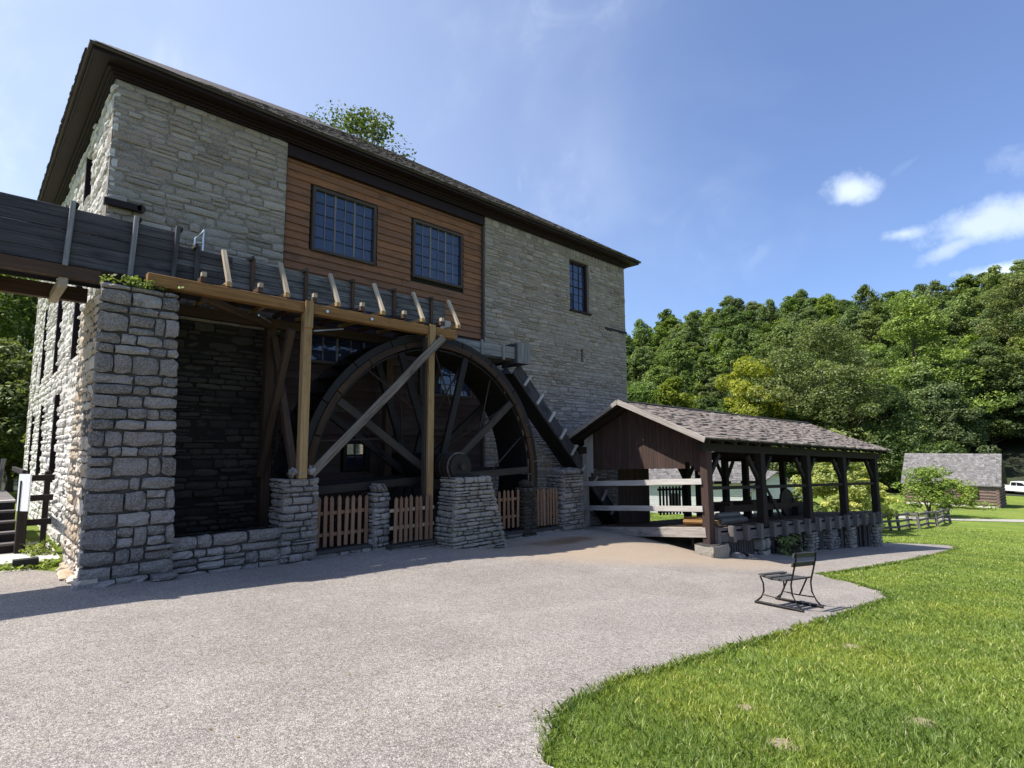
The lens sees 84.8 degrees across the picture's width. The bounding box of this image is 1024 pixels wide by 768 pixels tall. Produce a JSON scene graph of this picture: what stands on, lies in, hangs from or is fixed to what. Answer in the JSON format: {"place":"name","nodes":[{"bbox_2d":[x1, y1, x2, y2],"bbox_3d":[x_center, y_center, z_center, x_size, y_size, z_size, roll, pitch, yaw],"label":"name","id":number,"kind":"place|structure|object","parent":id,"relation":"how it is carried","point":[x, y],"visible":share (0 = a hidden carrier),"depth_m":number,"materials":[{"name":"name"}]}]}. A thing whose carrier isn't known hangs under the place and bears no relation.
{"place":"outdoors","nodes":[
{"label":"outdoors","id":0,"kind":"place"},
{"bbox_2d":[0,524,952,767],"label":"pavement","id":1,"kind":"structure","parent":0,"point":[412,699],"depth_m":5.63,"materials":[{"name":"grey asphalt"}]},
{"bbox_2d":[55,282,178,589],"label":"wing wall","id":2,"kind":"structure","parent":1,"relation":"on","point":[120,514],"depth_m":8.78,"materials":[{"name":"grey stone"}]},
{"bbox_2d":[99,274,183,289],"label":"wall weeds","id":3,"kind":"object","parent":2,"relation":"on","point":[136,282],"depth_m":8.94,"materials":[{"name":"green plant"}]},
{"bbox_2d":[170,526,281,575],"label":"stone wall","id":4,"kind":"structure","parent":1,"relation":"on","point":[216,551],"depth_m":9.69,"materials":[{"name":"grey stone"}]},
{"bbox_2d":[268,478,318,564],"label":"stone pier","id":5,"kind":"structure","parent":1,"relation":"on","point":[293,514],"depth_m":10.57,"materials":[{"name":"grey stone"}]},
{"bbox_2d":[145,244,460,540],"bbox_3d":[-4.222,1.091,11.783,6.555,6.839,2.181,6,-9,-44],"label":"flume trestle","id":6,"kind":"object","parent":5,"relation":"on","point":[274,370],"visible":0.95,"depth_m":11.68,"materials":[{"name":"brown wood"}]},
{"bbox_2d":[0,192,444,335],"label":"wooden flume","id":7,"kind":"object","parent":6,"relation":"on","point":[82,248],"visible":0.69,"depth_m":9.39,"materials":[{"name":"grey wood"}]},
{"bbox_2d":[438,320,530,368],"bbox_3d":[-1.032,-1.036,15.505,3.340,0.790,1.300,6,-9,-44],"label":"flume outlet box","id":8,"kind":"object","parent":6,"relation":"on","point":[510,355],"visible":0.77,"depth_m":15.78,"materials":[{"name":"grey wood"}]},
{"bbox_2d":[367,483,389,550],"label":"stone pier","id":9,"kind":"structure","parent":1,"relation":"on","point":[378,520],"depth_m":11.83,"materials":[{"name":"grey stone"}]},
{"bbox_2d":[315,525,562,558],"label":"stone kerb wall","id":10,"kind":"structure","parent":1,"relation":"on","point":[356,548],"depth_m":11.85,"materials":[{"name":"grey stone"}]},
{"bbox_2d":[316,494,369,547],"bbox_3d":[-3.455,2.764,11.393,1.270,1.036,0.065,6,-9,-44],"label":"picket fence","id":11,"kind":"object","parent":10,"relation":"on","point":[346,531],"visible":0.84,"depth_m":11.37,"materials":[{"name":"brown wood"}]},
{"bbox_2d":[389,495,433,542],"bbox_3d":[-2.153,2.898,12.161,1.140,0.994,0.065,6,-9,-44],"label":"picket fence","id":12,"kind":"object","parent":10,"relation":"on","point":[427,507],"visible":1,"depth_m":12.12,"materials":[{"name":"brown wood"}]},
{"bbox_2d":[494,489,519,528],"bbox_3d":[-0.292,3.231,14.455,1.400,1.009,0.065,6,-9,-44],"label":"picket fence","id":13,"kind":"object","parent":10,"relation":"on","point":[504,499],"visible":0.54,"depth_m":14.61,"materials":[{"name":"brown wood"}]},
{"bbox_2d":[535,487,557,525],"bbox_3d":[0.927,3.415,15.634,1.090,1.048,0.065,6,-9,-44],"label":"picket fence","id":14,"kind":"object","parent":10,"relation":"on","point":[551,497],"visible":0.77,"depth_m":15.66,"materials":[{"name":"brown wood"}]},
{"bbox_2d":[433,475,507,548],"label":"stone pier","id":15,"kind":"structure","parent":1,"relation":"on","point":[468,516],"depth_m":12.65,"materials":[{"name":"beige stone"}]},
{"bbox_2d":[514,480,536,536],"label":"stone pier","id":16,"kind":"structure","parent":1,"relation":"on","point":[527,511],"depth_m":14.97,"materials":[{"name":"stone"}]},
{"bbox_2d":[502,364,618,524],"bbox_3d":[2.032,2.573,18.587,0.707,5.844,6.576,-6,-8,41],"label":"spillway chute","id":17,"kind":"object","parent":1,"relation":"on","point":[550,430],"visible":0.7,"depth_m":17.69,"materials":[{"name":"grey wood"}]},
{"bbox_2d":[546,467,584,530],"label":"stone pier","id":18,"kind":"structure","parent":1,"relation":"on","point":[567,482],"depth_m":16.14,"materials":[{"name":"grey stone"}]},
{"bbox_2d":[694,542,729,557],"bbox_3d":[5.279,4.585,14.748,0.944,0.767,0.565,6,-9,-44],"label":"shed footing","id":19,"kind":"object","parent":1,"relation":"on","point":[722,550],"visible":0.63,"depth_m":14.51,"materials":[{"name":"beige stone"}]},
{"bbox_2d":[567,400,892,554],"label":"open shed","id":20,"kind":"structure","parent":1,"relation":"on","point":[620,434],"depth_m":17.41,"materials":[{"name":"brown wood"}]},
{"bbox_2d":[618,469,649,523],"bbox_3d":[4.247,3.699,19.493,1.610,2.246,0.030,5,-8,-37],"label":"plank door panel","id":21,"kind":"structure","parent":20,"relation":"on","point":[633,496],"depth_m":19.43,"materials":[{"name":"brown wood"}]},
{"bbox_2d":[657,486,684,514],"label":"slatted gate","id":22,"kind":"structure","parent":20,"relation":"attached to","point":[666,489],"depth_m":21.30,"materials":[{"name":"brown wood"}]},
{"bbox_2d":[714,512,747,524],"bbox_3d":[6.348,3.890,16.273,1.608,0.401,0.480,5,-8,-37],"label":"cut timber","id":23,"kind":"object","parent":20,"relation":"on","point":[722,518],"visible":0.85,"depth_m":16.06,"materials":[{"name":"grey wood"}]},
{"bbox_2d":[693,488,802,518],"bbox_3d":[8.842,3.846,19.780,5.408,1.830,2.040,5,-8,-37],"label":"saw carriage","id":24,"kind":"object","parent":20,"relation":"on","point":[748,505],"visible":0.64,"depth_m":19.07,"materials":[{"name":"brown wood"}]},
{"bbox_2d":[779,488,803,515],"bbox_3d":[10.262,4.350,20.651,1.361,1.002,0.500,6,-9,-44],"label":"saw blade guard","id":25,"kind":"object","parent":20,"relation":"on","point":[786,495],"visible":0.82,"depth_m":20.51,"materials":[{"name":"metal"}]},
{"bbox_2d":[754,537,770,555],"bbox_3d":[7.247,4.965,16.467,0.654,0.891,0.591,6,-9,-44],"label":"shed footing","id":26,"kind":"object","parent":1,"relation":"on","point":[761,546],"visible":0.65,"depth_m":16.26,"materials":[{"name":"beige stone"}]},
{"bbox_2d":[755,551,823,612],"bbox_3d":[4.219,2.962,8.588,0.756,0.894,0.720,5,-8,-39],"label":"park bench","id":27,"kind":"object","parent":1,"relation":"on","point":[783,576],"visible":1,"depth_m":8.50,"materials":[{"name":"black metal"}]},
{"bbox_2d":[804,531,818,550],"bbox_3d":[9.625,5.321,18.261,0.545,1.020,0.602,6,-9,-44],"label":"shed footing","id":28,"kind":"object","parent":1,"relation":"on","point":[811,540],"visible":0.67,"depth_m":18.08,"materials":[{"name":"beige stone"}]},
{"bbox_2d":[823,528,840,549],"bbox_3d":[10.780,5.496,19.136,0.918,1.085,0.604,6,-9,-44],"label":"shed footing","id":29,"kind":"object","parent":1,"relation":"on","point":[831,540],"visible":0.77,"depth_m":18.87,"materials":[{"name":"grey stone"}]},
{"bbox_2d":[870,523,882,546],"bbox_3d":[13.786,5.962,21.415,0.642,1.270,0.599,6,-9,-44],"label":"shed footing","id":30,"kind":"object","parent":1,"relation":"on","point":[876,533],"visible":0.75,"depth_m":21.19,"materials":[{"name":"beige stone"}]},
{"bbox_2d":[0,0,1023,351],"label":"sky","id":31,"kind":"structure","parent":0,"point":[759,151],"materials":[{"name":"blue"}]},
{"bbox_2d":[1,340,1023,767],"bbox_3d":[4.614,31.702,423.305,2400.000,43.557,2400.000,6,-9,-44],"label":"ground","id":32,"kind":"structure","parent":0,"point":[1013,458],"depth_m":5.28,"materials":[{"name":"green plant"}]},
{"bbox_2d":[0,491,15,553],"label":"wooden steps","id":33,"kind":"structure","parent":32,"relation":"on","point":[7,518],"depth_m":11.51,"materials":[{"name":"grey wood"}]},
{"bbox_2d":[12,466,54,553],"bbox_3d":[-10.703,2.716,12.398,0.540,1.700,3.380,6,-9,-44],"label":"stair railing","id":34,"kind":"object","parent":33,"relation":"attached to","point":[23,521],"visible":0.66,"depth_m":11.31,"materials":[{"name":"brown wood"}]},
{"bbox_2d":[16,474,31,510],"bbox_3d":[-9.638,2.144,11.076,0.300,0.720,0.030,-2,-6,14],"label":"paper notice","id":35,"kind":"object","parent":34,"relation":"attached to","point":[26,479],"visible":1,"depth_m":11.06,"materials":[{"name":"white paper"}]},
{"bbox_2d":[0,337,32,471],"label":"leafy tree","id":36,"kind":"object","parent":32,"relation":"on","point":[14,382],"visible":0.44,"depth_m":25.33,"materials":[{"name":"green plant"}]},
{"bbox_2d":[0,276,37,491],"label":"leafy tree","id":37,"kind":"object","parent":32,"relation":"on","point":[9,485],"visible":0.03,"depth_m":32.05,"materials":[{"name":"green plant"}]},
{"bbox_2d":[0,274,38,480],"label":"leafy tree","id":38,"kind":"object","parent":32,"relation":"on","point":[8,310],"visible":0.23,"depth_m":29.92,"materials":[{"name":"green plant"}]},
{"bbox_2d":[0,541,59,571],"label":"gravel strip","id":39,"kind":"object","parent":32,"relation":"on","point":[5,557],"visible":0.42,"depth_m":10.68,"materials":[{"name":"grey gravel"}]},
{"bbox_2d":[0,557,61,572],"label":"moss patch","id":40,"kind":"object","parent":39,"relation":"on","point":[43,564],"visible":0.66,"depth_m":9.65,"materials":[{"name":"green plant"}]},
{"bbox_2d":[18,540,60,556],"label":"corner weeds","id":41,"kind":"object","parent":39,"relation":"on","point":[40,548],"visible":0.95,"depth_m":10.93,"materials":[{"name":"green plant"}]},
{"bbox_2d":[23,39,640,547],"bbox_3d":[-6.442,-1.979,21.616,18.354,16.306,15.006,6,-9,-44],"label":"stone mill","id":42,"kind":"object","parent":32,"relation":"on","point":[229,171],"visible":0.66,"depth_m":13.84,"materials":[{"name":"stone"}]},
{"bbox_2d":[49,395,60,482],"bbox_3d":[-11.258,1.361,14.097,0.410,2.230,1.070,6,-9,-44],"label":"window","id":43,"kind":"structure","parent":42,"relation":"in","point":[52,465],"depth_m":14.32,"materials":[{"name":"black glass"}]},
{"bbox_2d":[52,300,62,373],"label":"window","id":44,"kind":"structure","parent":42,"relation":"in","point":[60,311],"depth_m":15.40,"materials":[{"name":"black glass"}]},
{"bbox_2d":[70,286,82,359],"bbox_3d":[-9.635,-1.776,12.758,0.410,2.400,0.950,6,-9,-44],"label":"window","id":45,"kind":"structure","parent":42,"relation":"in","point":[76,322],"depth_m":12.88,"materials":[{"name":"black glass"}]},
{"bbox_2d":[309,185,376,265],"bbox_3d":[-4.292,-4.016,14.388,1.770,1.640,0.130,6,-9,-44],"label":"window","id":46,"kind":"structure","parent":42,"relation":"in","point":[341,226],"depth_m":14.35,"materials":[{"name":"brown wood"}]},
{"bbox_2d":[311,335,382,368],"bbox_3d":[-4.088,-0.860,14.229,2.380,0.850,0.130,6,-9,-44],"label":"window","id":47,"kind":"structure","parent":42,"relation":"in","point":[325,350],"depth_m":13.86,"materials":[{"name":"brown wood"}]},
{"bbox_2d":[341,440,368,470],"bbox_3d":[-3.940,1.788,14.072,0.700,0.750,0.130,6,-9,-44],"label":"window","id":48,"kind":"structure","parent":42,"relation":"in","point":[344,467],"depth_m":14.00,"materials":[{"name":"black wood"}]},
{"bbox_2d":[272,335,537,549],"bbox_3d":[-2.131,2.298,13.711,6.879,6.879,2.970,6,-9,-44],"label":"water wheel","id":49,"kind":"object","parent":42,"relation":"attached to","point":[483,378],"visible":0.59,"depth_m":13.68,"materials":[{"name":"brown wood"}]},
{"bbox_2d":[411,219,462,288],"bbox_3d":[-2.172,-3.779,16.448,1.800,1.680,0.130,6,-9,-44],"label":"window","id":50,"kind":"structure","parent":42,"relation":"in","point":[436,252],"depth_m":16.42,"materials":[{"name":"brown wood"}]},
{"bbox_2d":[418,363,471,398],"bbox_3d":[-1.913,-0.266,16.302,1.900,1.300,0.130,6,-9,-44],"label":"window","id":51,"kind":"structure","parent":42,"relation":"in","point":[466,393],"depth_m":16.30,"materials":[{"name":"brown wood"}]},
{"bbox_2d":[569,260,591,315],"bbox_3d":[2.461,-3.588,20.904,1.230,1.970,0.310,6,-9,-44],"label":"window","id":52,"kind":"structure","parent":42,"relation":"in","point":[578,279],"depth_m":21.07,"materials":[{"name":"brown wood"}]},
{"bbox_2d":[306,99,357,134],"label":"tall tree","id":53,"kind":"object","parent":32,"relation":"on","point":[334,121],"visible":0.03,"depth_m":43.85,"materials":[{"name":"green plant"}]},
{"bbox_2d":[324,105,416,453],"bbox_3d":[-9.946,-5.852,41.333,13.660,29.037,14.764,-3,-7,26],"label":"tall tree","id":54,"kind":"object","parent":32,"relation":"on","point":[365,130],"visible":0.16,"depth_m":39.85,"materials":[{"name":"green plant"}]},
{"bbox_2d":[626,318,658,351],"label":"forest tree","id":55,"kind":"object","parent":32,"relation":"on","point":[641,326],"visible":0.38,"depth_m":177.64,"materials":[{"name":"green plant"}]},
{"bbox_2d":[627,348,659,381],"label":"forest tree","id":56,"kind":"object","parent":32,"relation":"on","point":[636,358],"visible":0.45,"depth_m":150.31,"materials":[{"name":"green plant"}]},
{"bbox_2d":[627,381,660,403],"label":"broadleaf tree","id":57,"kind":"object","parent":32,"relation":"on","point":[641,393],"visible":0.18,"depth_m":81.38,"materials":[{"name":"green plant"}]},
{"bbox_2d":[642,366,671,387],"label":"forest tree","id":58,"kind":"object","parent":32,"relation":"on","point":[655,373],"visible":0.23,"depth_m":132.81,"materials":[{"name":"green plant"}]},
{"bbox_2d":[643,337,706,392],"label":"forest tree","id":59,"kind":"object","parent":32,"relation":"on","point":[680,357],"visible":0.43,"depth_m":137.74,"materials":[{"name":"green plant"}]},
{"bbox_2d":[650,376,701,408],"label":"broadleaf tree","id":60,"kind":"object","parent":32,"relation":"on","point":[668,396],"visible":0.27,"depth_m":89.09,"materials":[{"name":"green plant"}]},
{"bbox_2d":[681,311,709,360],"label":"forest tree","id":61,"kind":"object","parent":32,"relation":"on","point":[694,321],"visible":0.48,"depth_m":163.20,"materials":[{"name":"green plant"}]},
{"bbox_2d":[649,460,754,514],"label":"white house","id":62,"kind":"structure","parent":32,"relation":"on","point":[735,478],"depth_m":43.32,"materials":[{"name":"grey"}]},
{"bbox_2d":[691,353,721,392],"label":"forest tree","id":63,"kind":"object","parent":32,"relation":"on","point":[709,371],"visible":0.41,"depth_m":140.77,"materials":[{"name":"green plant"}]},
{"bbox_2d":[693,395,725,412],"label":"broadleaf tree","id":64,"kind":"object","parent":32,"relation":"on","point":[708,403],"visible":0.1,"depth_m":79.55,"materials":[{"name":"green plant"}]},
{"bbox_2d":[707,306,756,353],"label":"forest tree","id":65,"kind":"object","parent":32,"relation":"on","point":[732,318],"visible":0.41,"depth_m":165.22,"materials":[{"name":"green plant"}]},
{"bbox_2d":[712,339,752,391],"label":"forest tree","id":66,"kind":"object","parent":32,"relation":"on","point":[729,349],"visible":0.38,"depth_m":141.17,"materials":[{"name":"green plant"}]},
{"bbox_2d":[727,326,762,369],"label":"forest tree","id":67,"kind":"object","parent":32,"relation":"on","point":[741,331],"visible":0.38,"depth_m":150.71,"materials":[{"name":"green plant"}]},
{"bbox_2d":[715,356,795,470],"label":"broadleaf tree","id":68,"kind":"object","parent":32,"relation":"on","point":[735,385],"visible":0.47,"depth_m":90.56,"materials":[{"name":"green plant"}]},
{"bbox_2d":[755,298,785,328],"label":"forest tree","id":69,"kind":"object","parent":32,"relation":"on","point":[770,306],"visible":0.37,"depth_m":173.38,"materials":[{"name":"green plant"}]},
{"bbox_2d":[750,470,802,512],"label":"white cottage","id":70,"kind":"structure","parent":32,"relation":"on","point":[772,477],"depth_m":42.16,"materials":[{"name":"grey"}]},
{"bbox_2d":[770,296,799,324],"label":"forest tree","id":71,"kind":"object","parent":32,"relation":"on","point":[787,306],"visible":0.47,"depth_m":172.95,"materials":[{"name":"green plant"}]},
{"bbox_2d":[734,321,842,482],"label":"broadleaf tree","id":72,"kind":"object","parent":32,"relation":"on","point":[781,332],"visible":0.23,"depth_m":96.91,"materials":[{"name":"green plant"}]},
{"bbox_2d":[775,396,837,477],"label":"forest tree","id":73,"kind":"object","parent":32,"relation":"on","point":[792,416],"visible":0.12,"depth_m":88.41,"materials":[{"name":"green plant"}]},
{"bbox_2d":[796,306,828,332],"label":"forest tree","id":74,"kind":"object","parent":32,"relation":"on","point":[808,311],"visible":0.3,"depth_m":157.07,"materials":[{"name":"green plant"}]},
{"bbox_2d":[741,317,902,476],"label":"broadleaf tree","id":75,"kind":"object","parent":32,"relation":"on","point":[811,395],"visible":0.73,"depth_m":82.49,"materials":[{"name":"green plant"}]},
{"bbox_2d":[792,462,853,511],"bbox_3d":[20.227,7.076,35.465,4.109,5.069,3.480,0,-6,1],"label":"tree","id":76,"kind":"object","parent":32,"relation":"on","point":[796,494],"visible":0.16,"depth_m":35.70,"materials":[{"name":"green plant"}]},
{"bbox_2d":[807,296,841,326],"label":"forest tree","id":77,"kind":"object","parent":32,"relation":"on","point":[822,303],"visible":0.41,"depth_m":166.29,"materials":[{"name":"green plant"}]},
{"bbox_2d":[789,428,871,516],"bbox_3d":[17.866,5.590,30.974,3.814,6.288,4.336,6,-9,-44],"label":"tree","id":78,"kind":"object","parent":32,"relation":"on","point":[856,471],"visible":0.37,"depth_m":30.69,"materials":[{"name":"green plant"}]},
{"bbox_2d":[811,377,892,476],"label":"broadleaf tree","id":79,"kind":"object","parent":32,"relation":"on","point":[833,393],"visible":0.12,"depth_m":87.07,"materials":[{"name":"green plant"}]},
{"bbox_2d":[835,309,872,339],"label":"forest tree","id":80,"kind":"object","parent":32,"relation":"on","point":[851,314],"visible":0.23,"depth_m":150.68,"materials":[{"name":"green plant"}]},
{"bbox_2d":[820,466,899,529],"bbox_3d":[20.693,6.949,32.647,4.476,4.370,3.050,-1,-6,7],"label":"tree","id":81,"kind":"object","parent":32,"relation":"on","point":[885,508],"visible":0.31,"depth_m":32.48,"materials":[{"name":"green plant"}]},
{"bbox_2d":[852,284,881,310],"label":"forest tree","id":82,"kind":"object","parent":32,"relation":"on","point":[864,295],"visible":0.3,"depth_m":177.12,"materials":[{"name":"green plant"}]},
{"bbox_2d":[846,312,888,359],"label":"forest tree","id":83,"kind":"object","parent":32,"relation":"on","point":[871,320],"visible":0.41,"depth_m":134.68,"materials":[{"name":"green plant"}]},
{"bbox_2d":[856,301,897,362],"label":"forest tree","id":84,"kind":"object","parent":32,"relation":"on","point":[876,309],"visible":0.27,"depth_m":139.79,"materials":[{"name":"green plant"}]},
{"bbox_2d":[820,379,966,491],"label":"broadleaf tree","id":85,"kind":"object","parent":32,"relation":"on","point":[888,479],"visible":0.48,"depth_m":78.65,"materials":[{"name":"green plant"}]},
{"bbox_2d":[879,344,918,378],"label":"forest tree","id":86,"kind":"object","parent":32,"relation":"on","point":[904,351],"visible":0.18,"depth_m":115.78,"materials":[{"name":"green plant"}]},
{"bbox_2d":[865,384,936,491],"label":"forest tree","id":87,"kind":"object","parent":32,"relation":"on","point":[913,413],"visible":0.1,"depth_m":80.35,"materials":[{"name":"green plant"}]},
{"bbox_2d":[875,508,951,530],"bbox_3d":[25.946,8.732,36.085,16.069,2.054,0.854,5,-8,-40],"label":"split rail fence","id":88,"kind":"object","parent":32,"relation":"on","point":[917,519],"visible":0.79,"depth_m":35.91,"materials":[{"name":"grey wood"}]},
{"bbox_2d":[833,290,1017,452],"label":"broadleaf tree","id":89,"kind":"object","parent":32,"relation":"on","point":[907,332],"visible":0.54,"depth_m":97.30,"materials":[{"name":"green plant"}]},
{"bbox_2d":[895,362,958,452],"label":"forest tree","id":90,"kind":"object","parent":32,"relation":"on","point":[919,375],"visible":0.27,"depth_m":93.42,"materials":[{"name":"green plant"}]},
{"bbox_2d":[920,280,952,313],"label":"forest tree","id":91,"kind":"object","parent":32,"relation":"on","point":[936,286],"visible":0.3,"depth_m":157.73,"materials":[{"name":"green plant"}]},
{"bbox_2d":[891,465,998,515],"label":"bush","id":92,"kind":"object","parent":32,"relation":"on","point":[926,487],"visible":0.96,"depth_m":45.81,"materials":[{"name":"green plant"}]},
{"bbox_2d":[901,453,1007,507],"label":"log cabin","id":93,"kind":"object","parent":32,"relation":"on","point":[986,473],"visible":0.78,"depth_m":57.47,"materials":[{"name":"grey wood"}]},
{"bbox_2d":[911,382,1000,453],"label":"broadleaf tree","id":94,"kind":"object","parent":32,"relation":"on","point":[954,420],"visible":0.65,"depth_m":88.36,"materials":[{"name":"green plant"}]},
{"bbox_2d":[932,478,979,506],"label":"bush","id":95,"kind":"object","parent":32,"relation":"on","point":[965,495],"visible":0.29,"depth_m":53.72,"materials":[{"name":"green plant"}]},
{"bbox_2d":[938,314,974,352],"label":"forest tree","id":96,"kind":"object","parent":32,"relation":"on","point":[954,327],"visible":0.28,"depth_m":127.88,"materials":[{"name":"green plant"}]},
{"bbox_2d":[948,273,985,296],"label":"forest tree","id":97,"kind":"object","parent":32,"relation":"on","point":[960,284],"visible":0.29,"depth_m":158.27,"materials":[{"name":"green plant"}]},
{"bbox_2d":[949,287,994,338],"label":"forest tree","id":98,"kind":"object","parent":32,"relation":"on","point":[972,304],"visible":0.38,"depth_m":129.71,"materials":[{"name":"green plant"}]},
{"bbox_2d":[950,342,1023,449],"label":"broadleaf tree","id":99,"kind":"object","parent":32,"relation":"on","point":[993,361],"visible":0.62,"depth_m":96.33,"materials":[{"name":"green plant"}]},
{"bbox_2d":[961,369,1023,449],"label":"forest tree","id":100,"kind":"object","parent":32,"relation":"on","point":[1014,425],"visible":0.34,"depth_m":96.28,"materials":[{"name":"green plant"}]},
{"bbox_2d":[969,308,1019,353],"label":"forest tree","id":101,"kind":"object","parent":32,"relation":"on","point":[981,317],"visible":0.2,"depth_m":123.89,"materials":[{"name":"green plant"}]},
{"bbox_2d":[978,265,1019,331],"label":"forest tree","id":102,"kind":"object","parent":32,"relation":"on","point":[993,275],"visible":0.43,"depth_m":133.31,"materials":[{"name":"green plant"}]},
{"bbox_2d":[976,269,1023,364],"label":"broadleaf tree","id":103,"kind":"object","parent":32,"relation":"on","point":[1013,282],"visible":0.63,"depth_m":115.91,"materials":[{"name":"green plant"}]},
{"bbox_2d":[1003,359,1023,432],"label":"forest tree","id":104,"kind":"object","parent":32,"relation":"on","point":[1019,392],"visible":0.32,"depth_m":96.15,"materials":[{"name":"green plant"}]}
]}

